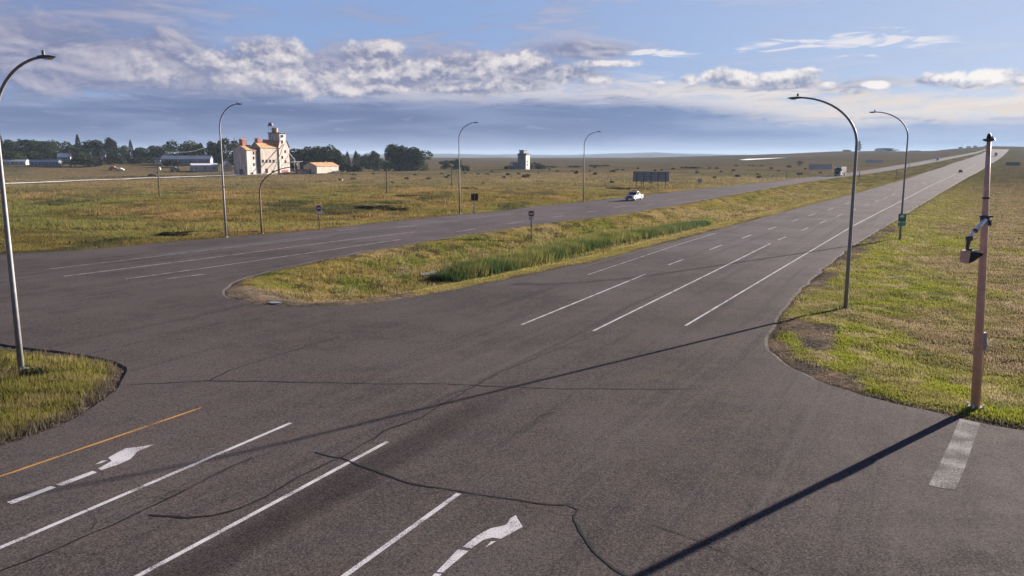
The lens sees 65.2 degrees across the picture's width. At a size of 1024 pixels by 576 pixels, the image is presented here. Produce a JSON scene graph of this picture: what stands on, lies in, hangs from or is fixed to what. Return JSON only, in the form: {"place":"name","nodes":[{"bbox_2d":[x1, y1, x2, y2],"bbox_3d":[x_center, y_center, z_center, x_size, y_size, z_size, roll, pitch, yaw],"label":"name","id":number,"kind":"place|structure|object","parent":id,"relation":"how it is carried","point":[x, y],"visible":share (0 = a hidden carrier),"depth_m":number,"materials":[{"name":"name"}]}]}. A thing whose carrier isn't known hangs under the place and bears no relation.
{"place":"outdoors","nodes":[
{"label":"outdoors","id":0,"kind":"place"},
{"bbox_2d":[5,174,254,183],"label":"gravel track","id":1,"kind":"structure","parent":0,"point":[127,178],"depth_m":320.99,"materials":[{"name":"grey gravel"}]},
{"bbox_2d":[189,163,217,171],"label":"warehouse","id":2,"kind":"structure","parent":0,"point":[202,167],"depth_m":410.88,"materials":[{"name":"white metal"}]},
{"bbox_2d":[0,149,1023,575],"bbox_3d":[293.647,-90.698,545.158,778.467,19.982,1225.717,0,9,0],"label":"road","id":3,"kind":"structure","parent":0,"point":[722,427],"depth_m":26.70,"materials":[{"name":"grey asphalt"}]},
{"bbox_2d":[8,444,153,503],"bbox_3d":[-12.180,5.284,23.049,0.820,0.001,4.719,3,10,17],"label":"turn arrow marking","id":4,"kind":"object","parent":3,"relation":"on","point":[122,456],"visible":1,"depth_m":23.57,"materials":[{"name":"paint"}]},
{"bbox_2d":[0,407,201,476],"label":"yellow edge line","id":5,"kind":"object","parent":3,"relation":"on","point":[96,443],"visible":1,"depth_m":25.20,"materials":[{"name":"paint"}]},
{"bbox_2d":[160,213,526,254],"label":"road patch","id":6,"kind":"object","parent":3,"relation":"on","point":[326,235],"visible":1,"depth_m":91.71,"materials":[{"name":"grey asphalt"}]},
{"bbox_2d":[0,333,766,575],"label":"crack sealing","id":7,"kind":"object","parent":3,"relation":"on","point":[579,530],"visible":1,"depth_m":22.05,"materials":[{"name":"black asphalt"}]},
{"bbox_2d":[0,228,848,575],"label":"lane lines","id":8,"kind":"object","parent":3,"relation":"on","point":[390,542],"visible":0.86,"depth_m":21.04,"materials":[{"name":"paint"}]},
{"bbox_2d":[433,515,521,575],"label":"turn arrow marking","id":9,"kind":"object","parent":3,"relation":"on","point":[513,524],"visible":1,"depth_m":19.10,"materials":[{"name":"paint"}]},
{"bbox_2d":[0,231,1014,446],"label":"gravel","id":10,"kind":"structure","parent":3,"relation":"on","point":[474,286],"depth_m":35.75,"materials":[{"name":"grey gravel"}]},
{"bbox_2d":[52,165,973,278],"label":"worn lane lines","id":11,"kind":"object","parent":3,"relation":"on","point":[471,229],"visible":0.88,"depth_m":78.33,"materials":[{"name":"paint"}]},
{"bbox_2d":[625,191,642,200],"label":"pickup truck","id":12,"kind":"object","parent":3,"relation":"on","point":[634,195],"visible":1,"depth_m":163.94,"materials":[{"name":"white paint"}]},
{"bbox_2d":[834,166,845,175],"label":"grain truck","id":13,"kind":"object","parent":3,"relation":"on","point":[840,170],"visible":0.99,"depth_m":363.31,"materials":[{"name":"white paint"}]},
{"bbox_2d":[929,419,979,489],"bbox_3d":[13.765,5.015,24.686,0.676,0.001,6.966,7,11,35],"label":"stop line","id":14,"kind":"object","parent":3,"relation":"on","point":[950,468],"visible":1,"depth_m":24.19,"materials":[{"name":"paint"}]},
{"bbox_2d":[0,146,1023,444],"bbox_3d":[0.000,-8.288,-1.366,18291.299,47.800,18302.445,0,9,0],"label":"ground","id":15,"kind":"structure","parent":0,"point":[682,164],"depth_m":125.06,"materials":[{"name":"green plant"}]},
{"bbox_2d":[1,139,29,159],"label":"deciduous tree","id":16,"kind":"object","parent":15,"relation":"on","point":[12,144],"visible":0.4,"depth_m":486.92,"materials":[{"name":"green plant"}]},
{"bbox_2d":[2,151,28,159],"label":"deciduous tree","id":17,"kind":"object","parent":15,"relation":"on","point":[14,155],"visible":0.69,"depth_m":436.44,"materials":[{"name":"green plant"}]},
{"bbox_2d":[2,160,28,164],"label":"machine shed","id":18,"kind":"structure","parent":15,"relation":"on","point":[15,162],"depth_m":433.07,"materials":[{"name":"white metal"}]},
{"bbox_2d":[0,50,55,370],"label":"lamp post","id":19,"kind":"object","parent":15,"relation":"on","point":[17,334],"visible":0.98,"depth_m":33.09,"materials":[{"name":"metal"}]},
{"bbox_2d":[15,139,44,154],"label":"spreading tree","id":20,"kind":"object","parent":15,"relation":"on","point":[24,143],"visible":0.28,"depth_m":497.11,"materials":[{"name":"green plant"}]},
{"bbox_2d":[19,151,40,160],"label":"deciduous tree","id":21,"kind":"object","parent":15,"relation":"on","point":[31,155],"visible":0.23,"depth_m":454.31,"materials":[{"name":"green plant"}]},
{"bbox_2d":[31,154,53,159],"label":"shrub","id":22,"kind":"object","parent":15,"relation":"on","point":[41,157],"visible":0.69,"depth_m":448.40,"materials":[{"name":"green plant"}]},
{"bbox_2d":[28,140,61,159],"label":"deciduous tree","id":23,"kind":"object","parent":15,"relation":"on","point":[50,148],"visible":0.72,"depth_m":494.44,"materials":[{"name":"green plant"}]},
{"bbox_2d":[29,160,61,166],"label":"machine shed","id":24,"kind":"structure","parent":15,"relation":"on","point":[48,163],"depth_m":417.94,"materials":[{"name":"grey metal"}]},
{"bbox_2d":[0,346,127,443],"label":"island grass","id":25,"kind":"structure","parent":15,"relation":"on","point":[21,417],"depth_m":30.31,"materials":[{"name":"green plant"}]},
{"bbox_2d":[57,152,70,163],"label":"village house","id":26,"kind":"structure","parent":15,"relation":"on","point":[63,157],"depth_m":462.08,"materials":[{"name":"grey metal"}]},
{"bbox_2d":[49,141,79,157],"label":"deciduous tree","id":27,"kind":"object","parent":15,"relation":"on","point":[65,147],"visible":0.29,"depth_m":518.86,"materials":[{"name":"green plant"}]},
{"bbox_2d":[73,134,82,153],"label":"spruce tree","id":28,"kind":"object","parent":15,"relation":"on","point":[77,141],"visible":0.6,"depth_m":511.03,"materials":[{"name":"green plant"}]},
{"bbox_2d":[68,151,89,160],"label":"deciduous tree","id":29,"kind":"object","parent":15,"relation":"on","point":[79,155],"visible":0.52,"depth_m":460.40,"materials":[{"name":"green plant"}]},
{"bbox_2d":[65,157,106,166],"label":"shrub","id":30,"kind":"object","parent":15,"relation":"on","point":[83,161],"visible":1,"depth_m":421.92,"materials":[{"name":"green plant"}]},
{"bbox_2d":[86,154,103,161],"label":"shrub","id":31,"kind":"object","parent":15,"relation":"on","point":[95,157],"visible":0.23,"depth_m":473.82,"materials":[{"name":"green plant"}]},
{"bbox_2d":[76,139,116,159],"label":"spreading tree","id":32,"kind":"object","parent":15,"relation":"on","point":[93,146],"visible":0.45,"depth_m":517.00,"materials":[{"name":"green plant"}]},
{"bbox_2d":[99,150,105,162],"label":"village house","id":33,"kind":"structure","parent":15,"relation":"on","point":[102,154],"depth_m":492.29,"materials":[{"name":"grey"}]},
{"bbox_2d":[97,137,124,161],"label":"deciduous tree","id":34,"kind":"object","parent":15,"relation":"on","point":[110,149],"visible":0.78,"depth_m":508.21,"materials":[{"name":"green plant"}]},
{"bbox_2d":[103,155,125,163],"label":"shrub","id":35,"kind":"object","parent":15,"relation":"on","point":[110,159],"visible":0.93,"depth_m":461.80,"materials":[{"name":"green plant"}]},
{"bbox_2d":[118,145,129,160],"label":"deciduous tree","id":36,"kind":"object","parent":15,"relation":"on","point":[124,148],"visible":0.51,"depth_m":550.55,"materials":[{"name":"green plant"}]},
{"bbox_2d":[127,140,135,158],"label":"spruce tree","id":37,"kind":"object","parent":15,"relation":"on","point":[130,147],"visible":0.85,"depth_m":541.19,"materials":[{"name":"green plant"}]},
{"bbox_2d":[132,148,146,160],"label":"deciduous tree","id":38,"kind":"object","parent":15,"relation":"on","point":[137,155],"visible":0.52,"depth_m":551.12,"materials":[{"name":"green plant"}]},
{"bbox_2d":[126,157,156,163],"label":"shrub","id":39,"kind":"object","parent":15,"relation":"on","point":[132,160],"visible":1,"depth_m":491.42,"materials":[{"name":"green plant"}]},
{"bbox_2d":[135,147,162,157],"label":"deciduous tree","id":40,"kind":"object","parent":15,"relation":"on","point":[138,150],"visible":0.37,"depth_m":547.23,"materials":[{"name":"green plant"}]},
{"bbox_2d":[154,157,160,162],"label":"village house","id":41,"kind":"structure","parent":15,"relation":"on","point":[158,160],"depth_m":512.56,"materials":[{"name":"white paint"}]},
{"bbox_2d":[157,168,159,196],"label":"utility pole","id":42,"kind":"object","parent":15,"relation":"on","point":[158,182],"visible":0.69,"depth_m":179.38,"materials":[{"name":"wood"}]},
{"bbox_2d":[147,144,178,161],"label":"spreading tree","id":43,"kind":"object","parent":15,"relation":"on","point":[158,152],"visible":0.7,"depth_m":538.38,"materials":[{"name":"green plant"}]},
{"bbox_2d":[161,159,181,166],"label":"shrub","id":44,"kind":"object","parent":15,"relation":"on","point":[173,162],"visible":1,"depth_m":438.45,"materials":[{"name":"green plant"}]},
{"bbox_2d":[157,231,192,235],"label":"scrub","id":45,"kind":"object","parent":15,"relation":"on","point":[169,233],"visible":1,"depth_m":99.22,"materials":[{"name":"green plant"}]},
{"bbox_2d":[170,167,179,171],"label":"parked wreck","id":46,"kind":"object","parent":15,"relation":"on","point":[172,169],"visible":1,"depth_m":404.90,"materials":[{"name":"grey metal"}]},
{"bbox_2d":[165,140,201,155],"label":"deciduous tree","id":47,"kind":"object","parent":15,"relation":"on","point":[187,148],"visible":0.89,"depth_m":531.94,"materials":[{"name":"green plant"}]},
{"bbox_2d":[161,155,212,164],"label":"shed","id":48,"kind":"structure","parent":15,"relation":"on","point":[185,160],"depth_m":460.17,"materials":[{"name":"grey metal"}]},
{"bbox_2d":[194,143,205,155],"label":"spruce tree","id":49,"kind":"object","parent":15,"relation":"on","point":[199,151],"visible":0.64,"depth_m":530.88,"materials":[{"name":"green plant"}]},
{"bbox_2d":[198,141,224,162],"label":"deciduous tree","id":50,"kind":"object","parent":15,"relation":"on","point":[207,153],"visible":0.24,"depth_m":528.09,"materials":[{"name":"green plant"}]},
{"bbox_2d":[208,138,238,163],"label":"spreading tree","id":51,"kind":"object","parent":15,"relation":"on","point":[227,148],"visible":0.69,"depth_m":493.40,"materials":[{"name":"green plant"}]},
{"bbox_2d":[220,160,232,170],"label":"village house","id":52,"kind":"structure","parent":15,"relation":"on","point":[227,165],"depth_m":413.49,"materials":[{"name":"beige"}]},
{"bbox_2d":[219,102,240,236],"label":"lamp post","id":53,"kind":"object","parent":15,"relation":"on","point":[224,208],"visible":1,"depth_m":89.11,"materials":[{"name":"metal"}]},
{"bbox_2d":[228,157,233,164],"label":"shrub","id":54,"kind":"object","parent":15,"relation":"on","point":[231,160],"visible":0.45,"depth_m":462.55,"materials":[{"name":"green plant"}]},
{"bbox_2d":[232,122,302,174],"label":"grain elevator","id":55,"kind":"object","parent":15,"relation":"on","point":[265,156],"visible":0.92,"depth_m":389.62,"materials":[{"name":"white paint"}]},
{"bbox_2d":[259,165,298,233],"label":"lamp post","id":56,"kind":"object","parent":15,"relation":"on","point":[261,227],"visible":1,"depth_m":93.57,"materials":[{"name":"grey metal"}]},
{"bbox_2d":[291,162,308,169],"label":"shrub","id":57,"kind":"object","parent":15,"relation":"on","point":[300,165],"visible":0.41,"depth_m":432.58,"materials":[{"name":"green plant"}]},
{"bbox_2d":[294,169,307,173],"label":"lean to shed","id":58,"kind":"object","parent":15,"relation":"on","point":[300,171],"visible":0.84,"depth_m":401.40,"materials":[{"name":"beige metal"}]},
{"bbox_2d":[289,147,315,166],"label":"deciduous tree","id":59,"kind":"object","parent":15,"relation":"on","point":[297,154],"visible":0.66,"depth_m":461.16,"materials":[{"name":"green plant"}]},
{"bbox_2d":[304,146,322,161],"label":"deciduous tree","id":60,"kind":"object","parent":15,"relation":"on","point":[312,151],"visible":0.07,"depth_m":474.29,"materials":[{"name":"green plant"}]},
{"bbox_2d":[315,205,322,228],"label":"road sign","id":61,"kind":"object","parent":15,"relation":"on","point":[318,208],"visible":1,"depth_m":99.52,"materials":[{"name":"metal"}]},
{"bbox_2d":[304,161,338,172],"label":"grain shed","id":62,"kind":"structure","parent":15,"relation":"on","point":[321,167],"depth_m":406.66,"materials":[{"name":"beige paint"}]},
{"bbox_2d":[308,144,341,164],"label":"spreading tree","id":63,"kind":"object","parent":15,"relation":"on","point":[319,152],"visible":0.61,"depth_m":460.20,"materials":[{"name":"green plant"}]},
{"bbox_2d":[325,152,347,166],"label":"deciduous tree","id":64,"kind":"object","parent":15,"relation":"on","point":[342,158],"visible":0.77,"depth_m":461.12,"materials":[{"name":"green plant"}]},
{"bbox_2d":[339,163,350,171],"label":"shrub","id":65,"kind":"object","parent":15,"relation":"on","point":[344,167],"visible":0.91,"depth_m":423.82,"materials":[{"name":"green plant"}]},
{"bbox_2d":[346,151,351,164],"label":"spruce tree","id":66,"kind":"object","parent":15,"relation":"on","point":[348,158],"visible":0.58,"depth_m":551.86,"materials":[{"name":"green plant"}]},
{"bbox_2d":[351,151,361,166],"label":"spruce tree","id":67,"kind":"object","parent":15,"relation":"on","point":[355,160],"visible":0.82,"depth_m":551.81,"materials":[{"name":"green plant"}]},
{"bbox_2d":[350,164,362,171],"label":"shrub","id":68,"kind":"object","parent":15,"relation":"on","point":[356,167],"visible":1,"depth_m":419.61,"materials":[{"name":"green plant"}]},
{"bbox_2d":[356,153,369,169],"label":"deciduous tree","id":69,"kind":"object","parent":15,"relation":"on","point":[364,157],"visible":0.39,"depth_m":559.07,"materials":[{"name":"green plant"}]},
{"bbox_2d":[363,151,384,170],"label":"deciduous tree","id":70,"kind":"object","parent":15,"relation":"on","point":[377,161],"visible":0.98,"depth_m":529.95,"materials":[{"name":"green plant"}]},
{"bbox_2d":[356,205,395,207],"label":"scrub","id":71,"kind":"object","parent":15,"relation":"on","point":[372,206],"visible":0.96,"depth_m":144.11,"materials":[{"name":"green plant"}]},
{"bbox_2d":[382,169,390,192],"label":"utility pole","id":72,"kind":"object","parent":15,"relation":"on","point":[386,170],"visible":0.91,"depth_m":196.44,"materials":[{"name":"wood"}]},
{"bbox_2d":[383,144,410,170],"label":"spreading tree","id":73,"kind":"object","parent":15,"relation":"on","point":[392,152],"visible":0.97,"depth_m":490.62,"materials":[{"name":"green plant"}]},
{"bbox_2d":[390,208,409,209],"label":"scrub","id":74,"kind":"object","parent":15,"relation":"on","point":[399,208],"visible":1,"depth_m":142.67,"materials":[{"name":"green plant"}]},
{"bbox_2d":[393,147,432,170],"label":"spreading tree","id":75,"kind":"object","parent":15,"relation":"on","point":[414,157],"visible":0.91,"depth_m":488.82,"materials":[{"name":"green plant"}]},
{"bbox_2d":[439,160,450,168],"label":"deciduous tree","id":76,"kind":"object","parent":15,"relation":"on","point":[446,164],"visible":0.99,"depth_m":559.03,"materials":[{"name":"green plant"}]},
{"bbox_2d":[449,159,463,169],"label":"deciduous tree","id":77,"kind":"object","parent":15,"relation":"on","point":[455,163],"visible":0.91,"depth_m":544.66,"materials":[{"name":"green plant"}]},
{"bbox_2d":[462,166,469,170],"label":"shrub","id":78,"kind":"object","parent":15,"relation":"on","point":[467,168],"visible":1,"depth_m":473.65,"materials":[{"name":"green plant"}]},
{"bbox_2d":[458,121,478,213],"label":"lamp post","id":79,"kind":"object","parent":15,"relation":"on","point":[459,163],"visible":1,"depth_m":125.24,"materials":[{"name":"metal"}]},
{"bbox_2d":[471,194,477,212],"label":"road sign","id":80,"kind":"object","parent":15,"relation":"on","point":[474,197],"visible":1,"depth_m":126.97,"materials":[{"name":"grey metal"}]},
{"bbox_2d":[504,166,515,168],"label":"shrub","id":81,"kind":"object","parent":15,"relation":"on","point":[510,167],"visible":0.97,"depth_m":522.75,"materials":[{"name":"green plant"}]},
{"bbox_2d":[510,150,530,168],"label":"grain elevator","id":82,"kind":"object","parent":15,"relation":"on","point":[523,162],"visible":0.88,"depth_m":530.73,"materials":[{"name":"white paint"}]},
{"bbox_2d":[528,210,534,240],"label":"road sign","id":83,"kind":"object","parent":15,"relation":"on","point":[531,213],"visible":1,"depth_m":94.78,"materials":[{"name":"metal"}]},
{"bbox_2d":[530,162,542,168],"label":"shrub","id":84,"kind":"object","parent":15,"relation":"on","point":[536,165],"visible":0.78,"depth_m":544.01,"materials":[{"name":"green plant"}]},
{"bbox_2d":[231,181,885,304],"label":"median grass","id":85,"kind":"structure","parent":15,"relation":"on","point":[399,286],"depth_m":77.14,"materials":[{"name":"green plant"}]},
{"bbox_2d":[429,219,711,282],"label":"reeds","id":86,"kind":"object","parent":15,"relation":"on","point":[478,266],"visible":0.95,"depth_m":79.59,"materials":[{"name":"green plant"}]},
{"bbox_2d":[582,130,600,201],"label":"lamp post","id":87,"kind":"object","parent":15,"relation":"on","point":[583,167],"visible":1,"depth_m":159.79,"materials":[{"name":"metal"}]},
{"bbox_2d":[633,171,668,187],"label":"billboard","id":88,"kind":"object","parent":15,"relation":"on","point":[650,176],"visible":0.91,"depth_m":240.71,"materials":[{"name":"metal"}]},
{"bbox_2d":[742,158,772,159],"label":"salt flat","id":89,"kind":"structure","parent":15,"relation":"on","point":[758,158],"depth_m":1012.54,"materials":[{"name":"white"}]},
{"bbox_2d":[808,164,831,169],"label":"billboard","id":90,"kind":"object","parent":15,"relation":"on","point":[820,166],"visible":1,"depth_m":496.65},
{"bbox_2d":[788,94,857,308],"bbox_3d":[18.527,-5.221,48.394,4.271,12.853,0.420,5,11,28],"label":"lamp post","id":91,"kind":"object","parent":15,"relation":"on","point":[846,292],"visible":1,"depth_m":47.62,"materials":[{"name":"metal"}]},
{"bbox_2d":[865,160,882,164],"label":"billboard","id":92,"kind":"object","parent":15,"relation":"on","point":[873,161],"visible":1,"depth_m":652.87},
{"bbox_2d":[874,148,896,150],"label":"building","id":93,"kind":"structure","parent":15,"relation":"on","point":[885,149],"depth_m":1423.89,"materials":[{"name":"grey"}]},
{"bbox_2d":[869,110,908,239],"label":"lamp post","id":94,"kind":"object","parent":15,"relation":"on","point":[902,205],"visible":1,"depth_m":87.02,"materials":[{"name":"metal"}]},
{"bbox_2d":[898,214,905,225],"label":"route sign","id":95,"kind":"object","parent":94,"relation":"attached to","point":[901,219],"visible":1,"depth_m":87.65,"materials":[{"name":"green metal"}]},
{"bbox_2d":[767,178,1023,429],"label":"verge grass","id":96,"kind":"structure","parent":15,"relation":"on","point":[942,371],"depth_m":47.35,"materials":[{"name":"green plant"}]},
{"bbox_2d":[959,133,995,408],"bbox_3d":[16.209,-0.450,28.049,1.194,9.763,0.685,-3,9,0],"label":"signal pole","id":97,"kind":"object","parent":15,"relation":"on","point":[968,255],"visible":1,"depth_m":28.07,"materials":[{"name":"brown wood"}]},
{"bbox_2d":[1005,162,1019,172],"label":"guide sign","id":98,"kind":"object","parent":15,"relation":"on","point":[1012,164],"visible":1,"depth_m":434.12,"materials":[{"name":"grey metal"}]},
{"bbox_2d":[0,0,1023,154],"label":"sky","id":99,"kind":"structure","parent":0,"point":[538,77],"materials":[{"name":"blue"}]}
]}

